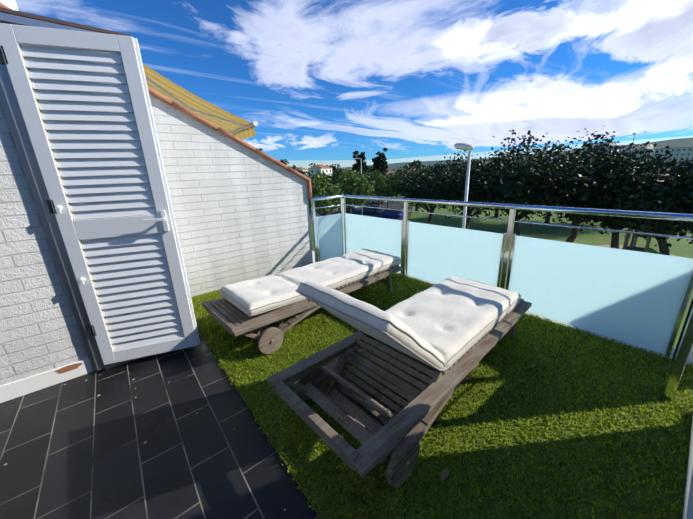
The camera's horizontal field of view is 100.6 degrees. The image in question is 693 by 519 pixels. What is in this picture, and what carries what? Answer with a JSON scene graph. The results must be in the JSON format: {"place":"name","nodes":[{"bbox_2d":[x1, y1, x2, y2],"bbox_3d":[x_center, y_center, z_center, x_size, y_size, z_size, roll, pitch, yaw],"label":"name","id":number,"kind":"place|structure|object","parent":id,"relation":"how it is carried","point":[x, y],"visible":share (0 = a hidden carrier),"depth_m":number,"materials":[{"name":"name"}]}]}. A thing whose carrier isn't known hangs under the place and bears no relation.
{"place":"outdoors","nodes":[
{"label":"outdoors","id":0,"kind":"place"},
{"bbox_2d":[15,0,155,49],"bbox_3d":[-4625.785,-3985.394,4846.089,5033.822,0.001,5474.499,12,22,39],"label":"cloud","id":1,"kind":"structure","parent":0,"point":[21,4],"depth_m":4429.83,"materials":[{"name":"white"}]},
{"bbox_2d":[0,330,319,518],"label":"tile floor","id":2,"kind":"structure","parent":0,"point":[76,448],"depth_m":1.57,"materials":[{"name":"black tile"}]},
{"bbox_2d":[0,14,87,385],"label":"brick wall","id":3,"kind":"structure","parent":2,"relation":"on","point":[39,331],"depth_m":1.94,"materials":[{"name":"white brick"}]},
{"bbox_2d":[0,0,17,10],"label":"chimney pipe","id":4,"kind":"object","parent":3,"relation":"attached to","point":[11,4],"depth_m":2.27,"materials":[{"name":"white paint"}]},
{"bbox_2d":[0,358,92,402],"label":"baseboard","id":5,"kind":"structure","parent":3,"relation":"attached to","point":[24,386],"depth_m":2.06,"materials":[{"name":"white paint"}]},
{"bbox_2d":[54,363,82,372],"bbox_3d":[-2.065,0.808,2.141,0.159,0.045,0.001,-15,21,-37],"label":"chip","id":6,"kind":"object","parent":5,"relation":"attached to","point":[68,368],"depth_m":2.14,"materials":[{"name":"brown"}]},
{"bbox_2d":[0,7,131,35],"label":"roof edge trim","id":7,"kind":"structure","parent":3,"relation":"on","point":[44,18],"depth_m":1.78,"materials":[{"name":"brown"}]},
{"bbox_2d":[0,12,145,372],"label":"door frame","id":8,"kind":"structure","parent":3,"relation":"attached to","point":[16,122],"depth_m":1.85,"materials":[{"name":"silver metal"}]},
{"bbox_2d":[0,46,96,335],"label":"shutter hinges","id":9,"kind":"object","parent":8,"relation":"attached to","point":[49,204],"visible":0.77,"depth_m":1.86,"materials":[{"name":"white metal"}]},
{"bbox_2d":[0,23,199,364],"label":"shutter frame","id":10,"kind":"object","parent":8,"relation":"attached to","point":[13,37],"visible":0.92,"depth_m":1.95,"materials":[{"name":"white wood"}]},
{"bbox_2d":[20,45,183,350],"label":"shutter louvre clips","id":11,"kind":"object","parent":10,"relation":"attached to","point":[25,62],"visible":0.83,"depth_m":1.91,"materials":[{"name":"white wood"}]},
{"bbox_2d":[22,45,182,349],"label":"shutter louvres","id":12,"kind":"object","parent":10,"relation":"in","point":[83,97],"visible":0.92,"depth_m":1.94,"materials":[{"name":"white wood"}]},
{"bbox_2d":[55,205,168,284],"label":"shutter latches","id":13,"kind":"object","parent":10,"relation":"attached to","point":[58,209],"visible":0.98,"depth_m":2.04,"materials":[{"name":"white metal"}]},
{"bbox_2d":[145,76,257,133],"bbox_3d":[-2.838,-2.407,4.685,1.560,0.772,3.028,-15,21,-37],"label":"awning frame","id":14,"kind":"object","parent":3,"relation":"attached to","point":[254,124],"visible":0.25,"depth_m":3.95,"materials":[{"name":"white metal"}]},
{"bbox_2d":[143,64,255,139],"bbox_3d":[-2.780,-2.315,4.680,1.425,0.810,2.850,-15,21,-37],"label":"awning","id":15,"kind":"object","parent":14,"relation":"attached to","point":[190,99],"visible":0.29,"depth_m":3.92,"materials":[{"name":"yellow fabric"}]},
{"bbox_2d":[4,374,285,510],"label":"tile chips and crumbs","id":16,"kind":"object","parent":2,"relation":"on","point":[144,442],"visible":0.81,"depth_m":1.80,"materials":[{"name":"beige"}]},
{"bbox_2d":[682,419,692,518],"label":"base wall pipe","id":17,"kind":"object","parent":2,"relation":"on","point":[688,507],"depth_m":1.24,"materials":[{"name":"white metal"}]},
{"bbox_2d":[149,94,312,296],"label":"brick party wall","id":18,"kind":"structure","parent":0,"point":[241,212],"depth_m":3.60,"materials":[{"name":"white brick"}]},
{"bbox_2d":[0,3,311,198],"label":"party wall coping","id":19,"kind":"object","parent":18,"relation":"on","point":[168,101],"visible":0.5,"depth_m":3.35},
{"bbox_2d":[182,5,302,42],"bbox_3d":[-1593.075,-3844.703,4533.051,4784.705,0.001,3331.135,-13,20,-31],"label":"cloud","id":20,"kind":"structure","parent":0,"point":[209,24],"depth_m":4896.67,"materials":[{"name":"white"}]},
{"bbox_2d":[243,127,347,150],"bbox_3d":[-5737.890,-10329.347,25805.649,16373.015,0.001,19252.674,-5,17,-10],"label":"cloud","id":21,"kind":"structure","parent":0,"point":[321,141],"depth_m":24617.73,"materials":[{"name":"white"}]},
{"bbox_2d":[312,251,314,262],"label":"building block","id":22,"kind":"structure","parent":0,"point":[313,254],"depth_m":5.59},
{"bbox_2d":[396,272,692,365],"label":"edge stone","id":23,"kind":"object","parent":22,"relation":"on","point":[626,343],"depth_m":2.42,"materials":[{"name":"grey stone"}]},
{"bbox_2d":[241,96,411,128],"bbox_3d":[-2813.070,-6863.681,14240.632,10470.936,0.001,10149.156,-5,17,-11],"label":"cloud","id":24,"kind":"structure","parent":0,"point":[295,125],"depth_m":14660.42,"materials":[{"name":"white"}]},
{"bbox_2d":[22,0,684,159],"bbox_3d":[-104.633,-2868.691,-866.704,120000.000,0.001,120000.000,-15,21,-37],"label":"cloud","id":25,"kind":"structure","parent":0,"point":[578,76],"depth_m":8618.09,"materials":[{"name":"white"}]},
{"bbox_2d":[18,0,692,168],"label":"sky","id":26,"kind":"structure","parent":0,"point":[213,61],"materials":[{"name":"blue"}]},
{"bbox_2d":[309,193,412,220],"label":"road asphalt","id":27,"kind":"structure","parent":0,"point":[395,205],"depth_m":61.80,"materials":[{"name":"grey asphalt"}]},
{"bbox_2d":[326,168,347,183],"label":"tree foliage","id":28,"kind":"object","parent":27,"relation":"on","point":[336,177],"visible":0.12,"depth_m":83.79,"materials":[{"name":"green plant"}]},
{"bbox_2d":[338,170,364,203],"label":"tree foliage","id":29,"kind":"object","parent":27,"relation":"on","point":[352,184],"materials":[{"name":"green plant"}]},
{"bbox_2d":[360,205,381,212],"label":"car","id":30,"kind":"object","parent":27,"relation":"on","point":[370,210],"visible":0.94,"depth_m":56.65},
{"bbox_2d":[366,172,386,205],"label":"tree foliage","id":31,"kind":"object","parent":27,"relation":"on","point":[371,181],"materials":[{"name":"green plant"}]},
{"bbox_2d":[370,173,401,207],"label":"tree foliage","id":32,"kind":"object","parent":27,"relation":"on","point":[382,189],"depth_m":57.84,"materials":[{"name":"green plant"}]},
{"bbox_2d":[379,208,403,216],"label":"car","id":33,"kind":"object","parent":27,"relation":"on","point":[389,213],"visible":0.79,"depth_m":50.36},
{"bbox_2d":[225,0,606,102],"bbox_3d":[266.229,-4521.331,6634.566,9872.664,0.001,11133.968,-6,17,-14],"label":"cloud","id":34,"kind":"structure","parent":0,"point":[390,37],"depth_m":5592.84,"materials":[{"name":"white"}]},
{"bbox_2d":[191,273,692,518],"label":"artificial grass","id":35,"kind":"structure","parent":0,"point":[527,505],"depth_m":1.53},
{"bbox_2d":[202,265,402,342],"bbox_3d":[-0.322,0.371,3.065,2.080,0.333,0.883,-15,21,-37],"label":"sun lounger","id":36,"kind":"object","parent":35,"relation":"on","point":[254,327],"visible":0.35,"depth_m":2.48,"materials":[{"name":"wood"}]},
{"bbox_2d":[223,304,282,353],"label":"teak lounger wheels","id":37,"kind":"object","parent":36,"relation":"attached to","point":[266,336],"visible":0.52,"depth_m":2.32,"materials":[{"name":"brown wood"}]},
{"bbox_2d":[220,249,400,315],"bbox_3d":[-0.261,0.143,3.067,1.954,0.125,0.741,-15,21,-37],"label":"lounger cushion","id":38,"kind":"object","parent":36,"relation":"on","point":[252,294],"visible":0.9,"depth_m":2.83,"materials":[{"name":"fabric"}]},
{"bbox_2d":[219,250,400,316],"bbox_3d":[-0.261,0.160,3.072,1.960,0.090,0.748,-15,21,-37],"label":"cushion piping","id":39,"kind":"object","parent":38,"relation":"attached to","point":[300,295],"visible":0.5,"depth_m":2.52,"materials":[{"name":"white fabric"}]},
{"bbox_2d":[233,283,448,480],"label":"fallen leaves","id":40,"kind":"object","parent":35,"relation":"on","point":[445,474],"visible":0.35,"depth_m":1.36,"materials":[{"name":"brown plant"}]},
{"bbox_2d":[267,298,531,477],"bbox_3d":[0.561,0.734,2.082,2.083,0.510,0.889,-15,21,-37],"label":"sun lounger","id":41,"kind":"object","parent":35,"relation":"on","point":[416,416],"visible":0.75,"depth_m":1.63,"materials":[{"name":"wood"}]},
{"bbox_2d":[294,368,419,487],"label":"teak lounger wheels","id":42,"kind":"object","parent":41,"relation":"attached to","point":[398,473],"visible":0.69,"depth_m":1.31,"materials":[{"name":"wood"}]},
{"bbox_2d":[295,276,520,370],"bbox_3d":[0.581,0.240,1.975,1.784,0.513,0.742,-15,21,-37],"label":"cushion piping","id":43,"kind":"object","parent":41,"relation":"on","point":[391,337],"visible":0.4,"depth_m":1.41,"materials":[{"name":"white fabric"}]},
{"bbox_2d":[297,276,520,368],"bbox_3d":[0.582,0.237,1.974,1.776,0.518,0.736,-15,21,-37],"label":"lounger cushion","id":44,"kind":"object","parent":41,"relation":"on","point":[453,310],"visible":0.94,"depth_m":1.89,"materials":[{"name":"fabric"}]},
{"bbox_2d":[310,195,692,400],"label":"stainless railing","id":45,"kind":"object","parent":35,"relation":"on","point":[683,347],"visible":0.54,"depth_m":2.62,"materials":[{"name":"silver metal"}]},
{"bbox_2d":[317,213,692,359],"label":"glass railing panels","id":46,"kind":"object","parent":45,"relation":"attached to","point":[633,297],"visible":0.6,"depth_m":2.57,"materials":[{"name":"glass"}]},
{"bbox_2d":[209,2,692,152],"bbox_3d":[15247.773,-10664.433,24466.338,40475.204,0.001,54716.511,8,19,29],"label":"cloud","id":47,"kind":"structure","parent":0,"point":[667,113],"depth_m":19211.04,"materials":[{"name":"white"}]},
{"bbox_2d":[453,17,485,46],"bbox_3d":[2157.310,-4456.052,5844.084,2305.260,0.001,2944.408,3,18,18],"label":"cloud","id":48,"kind":"structure","parent":0,"point":[470,25],"depth_m":5305.94,"materials":[{"name":"white"}]},
{"bbox_2d":[310,176,692,348],"bbox_3d":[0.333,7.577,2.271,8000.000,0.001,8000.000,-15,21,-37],"label":"park ground","id":49,"kind":"structure","parent":0,"point":[682,247],"depth_m":37.11,"materials":[{"name":"green plant"}]},
{"bbox_2d":[299,169,309,177],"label":"house walls","id":50,"kind":"structure","parent":49,"relation":"on","point":[306,170],"depth_m":226.90,"materials":[{"name":"white paint"}]},
{"bbox_2d":[296,169,312,177],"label":"house","id":51,"kind":"structure","parent":49,"relation":"on","point":[304,173],"depth_m":119.90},
{"bbox_2d":[309,168,332,177],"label":"house walls","id":52,"kind":"structure","parent":49,"relation":"on","point":[314,171],"depth_m":158.20,"materials":[{"name":"beige paint"}]},
{"bbox_2d":[308,164,331,168],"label":"house roof","id":53,"kind":"object","parent":52,"relation":"on","point":[321,166],"visible":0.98,"depth_m":158.61,"materials":[{"name":"tile"}]},
{"bbox_2d":[311,172,331,200],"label":"tree foliage","id":54,"kind":"object","parent":49,"relation":"on","point":[325,176],"materials":[{"name":"green plant"}]},
{"bbox_2d":[308,174,347,215],"bbox_3d":[-2.505,-4.710,29.806,5.286,7.989,5.834,-15,21,-37],"label":"tree foliage","id":55,"kind":"object","parent":49,"relation":"on","point":[320,186],"depth_m":28.20,"materials":[{"name":"green plant"}]},
{"bbox_2d":[326,164,340,177],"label":"house","id":56,"kind":"structure","parent":49,"relation":"on","point":[333,170],"depth_m":167.32,"materials":[{"name":"white paint"}]},
{"bbox_2d":[328,168,378,213],"bbox_3d":[0.749,-6.873,35.671,5.997,8.511,7.078,-15,21,-37],"label":"tree foliage","id":57,"kind":"object","parent":49,"relation":"on","point":[358,180],"depth_m":33.89,"materials":[{"name":"green plant"}]},
{"bbox_2d":[352,150,368,174],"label":"tree foliage","id":58,"kind":"object","parent":49,"relation":"on","point":[357,165],"visible":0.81,"depth_m":107.96,"materials":[{"name":"green plant"}]},
{"bbox_2d":[364,170,379,195],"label":"tree foliage","id":59,"kind":"object","parent":49,"relation":"on","point":[372,173],"materials":[{"name":"green plant"}]},
{"bbox_2d":[372,148,388,175],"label":"tree foliage","id":60,"kind":"object","parent":49,"relation":"on","point":[379,161],"materials":[{"name":"green plant"}]},
{"bbox_2d":[392,164,411,172],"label":"tree foliage","id":61,"kind":"object","parent":49,"relation":"on","point":[401,169],"materials":[{"name":"green plant"}]},
{"bbox_2d":[385,161,428,212],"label":"tree foliage","id":62,"kind":"object","parent":49,"relation":"on","point":[397,184],"depth_m":53.62,"materials":[{"name":"green plant"}]},
{"bbox_2d":[408,160,420,168],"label":"tree foliage","id":63,"kind":"object","parent":49,"relation":"on","point":[418,162],"visible":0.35,"depth_m":231.36,"materials":[{"name":"green plant"}]},
{"bbox_2d":[396,164,459,223],"bbox_3d":[11.422,-8.233,38.575,11.319,8.690,9.513,-15,21,-37],"label":"tree foliage","id":64,"kind":"object","parent":49,"relation":"on","point":[414,183],"depth_m":37.05,"materials":[{"name":"green plant"}]},
{"bbox_2d":[425,163,449,174],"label":"tree foliage","id":65,"kind":"object","parent":49,"relation":"on","point":[442,165],"visible":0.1,"depth_m":160.09,"materials":[{"name":"green plant"}]},
{"bbox_2d":[462,152,470,228],"bbox_3d":[4.252,0.457,10.796,0.214,8.421,0.220,-15,21,-37],"label":"street lamp pole","id":66,"kind":"object","parent":49,"relation":"on","point":[466,190],"visible":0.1,"depth_m":9.89,"materials":[{"name":"grey metal"}]},
{"bbox_2d":[454,143,473,151],"bbox_3d":[3.977,-3.774,9.774,0.374,0.392,0.805,-15,21,-37],"label":"street lamp head","id":67,"kind":"object","parent":66,"relation":"on","point":[465,146],"visible":1,"depth_m":9.60},
{"bbox_2d":[417,145,544,228],"bbox_3d":[15.044,-7.285,31.971,11.965,10.440,12.884,-15,21,-37],"label":"tree foliage","id":68,"kind":"object","parent":49,"relation":"on","point":[457,189],"depth_m":30.83,"materials":[{"name":"green plant"}]},
{"bbox_2d":[482,157,516,217],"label":"tree","id":69,"kind":"object","parent":49,"relation":"on","point":[497,216],"depth_m":46.72,"materials":[{"name":"green plant"}]},
{"bbox_2d":[463,130,612,245],"bbox_3d":[17.929,-6.651,28.432,13.271,11.072,13.575,-15,21,-37],"label":"tree foliage","id":70,"kind":"object","parent":49,"relation":"on","point":[507,186],"depth_m":25.62,"materials":[{"name":"green plant"}]},
{"bbox_2d":[499,137,607,225],"bbox_3d":[28.192,-10.117,38.385,13.015,11.233,14.916,-15,21,-37],"label":"tree foliage","id":71,"kind":"object","parent":49,"relation":"on","point":[557,149],"depth_m":37.35,"materials":[{"name":"green plant"}]},
{"bbox_2d":[506,126,684,242],"bbox_3d":[21.352,-6.412,27.372,12.640,10.987,13.591,-15,21,-37],"label":"tree foliage","id":72,"kind":"object","parent":49,"relation":"on","point":[620,159],"depth_m":23.80,"materials":[{"name":"green plant"}]},
{"bbox_2d":[582,142,616,154],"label":"apartment walls","id":73,"kind":"structure","parent":49,"relation":"on","point":[613,143],"depth_m":363.85,"materials":[{"name":"white"}]},
{"bbox_2d":[598,144,653,155],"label":"apartment walls","id":74,"kind":"structure","parent":49,"relation":"on","point":[639,146],"depth_m":277.69,"materials":[{"name":"beige"}]},
{"bbox_2d":[575,157,692,255],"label":"tree foliage","id":75,"kind":"object","parent":49,"relation":"on","point":[667,209],"depth_m":20.26,"materials":[{"name":"green plant"}]},
{"bbox_2d":[624,147,692,165],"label":"apartment walls","id":76,"kind":"structure","parent":49,"relation":"on","point":[680,155],"depth_m":236.88,"materials":[{"name":"beige"}]},
{"bbox_2d":[375,69,647,126],"bbox_3d":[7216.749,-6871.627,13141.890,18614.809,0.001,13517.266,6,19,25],"label":"cloud","id":77,"kind":"structure","parent":0,"point":[461,110],"depth_m":12773.03,"materials":[{"name":"white"}]},
{"bbox_2d":[336,137,692,174],"bbox_3d":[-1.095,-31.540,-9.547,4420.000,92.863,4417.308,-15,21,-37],"label":"hills","id":78,"kind":"structure","parent":0,"point":[680,142],"depth_m":1190.25,"materials":[{"name":"green plant"}]},
{"bbox_2d":[457,0,618,65],"bbox_3d":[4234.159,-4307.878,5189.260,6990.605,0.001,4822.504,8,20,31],"label":"cloud","id":79,"kind":"structure","parent":0,"point":[530,28],"depth_m":5516.02,"materials":[{"name":"white"}]},
{"bbox_2d":[421,0,692,119],"bbox_3d":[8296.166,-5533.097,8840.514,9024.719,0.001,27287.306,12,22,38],"label":"cloud","id":80,"kind":"structure","parent":0,"point":[657,32],"depth_m":6903.99,"materials":[{"name":"white"}]},
{"bbox_2d":[596,245,685,257],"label":"playground sand","id":81,"kind":"structure","parent":0,"point":[620,246],"depth_m":28.34,"materials":[{"name":"beige"}]},
{"bbox_2d":[553,144,692,248],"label":"tree foliage","id":82,"kind":"object","parent":81,"relation":"on","point":[617,202],"depth_m":21.22,"materials":[{"name":"green plant"}]},
{"bbox_2d":[630,234,637,246],"bbox_3d":[24.883,-1.454,24.941,2.520,2.460,0.120,-15,21,-37],"label":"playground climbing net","id":83,"kind":"object","parent":81,"relation":"on","point":[633,241],"visible":0.27,"depth_m":24.94,"materials":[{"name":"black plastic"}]},
{"bbox_2d":[622,223,665,252],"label":"playground tower","id":84,"kind":"structure","parent":81,"relation":"on","point":[631,248],"depth_m":22.18,"materials":[{"name":"brown wood"}]},
{"bbox_2d":[647,248,662,254],"bbox_3d":[23.652,0.169,20.996,0.596,1.557,2.773,-12,20,-31],"label":"playground slide","id":85,"kind":"object","parent":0,"point":[650,250],"visible":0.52,"depth_m":21.62,"materials":[{"name":"green plastic"}]},
{"bbox_2d":[687,345,692,362],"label":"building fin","id":86,"kind":"object","parent":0,"point":[690,358],"depth_m":2.07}
]}

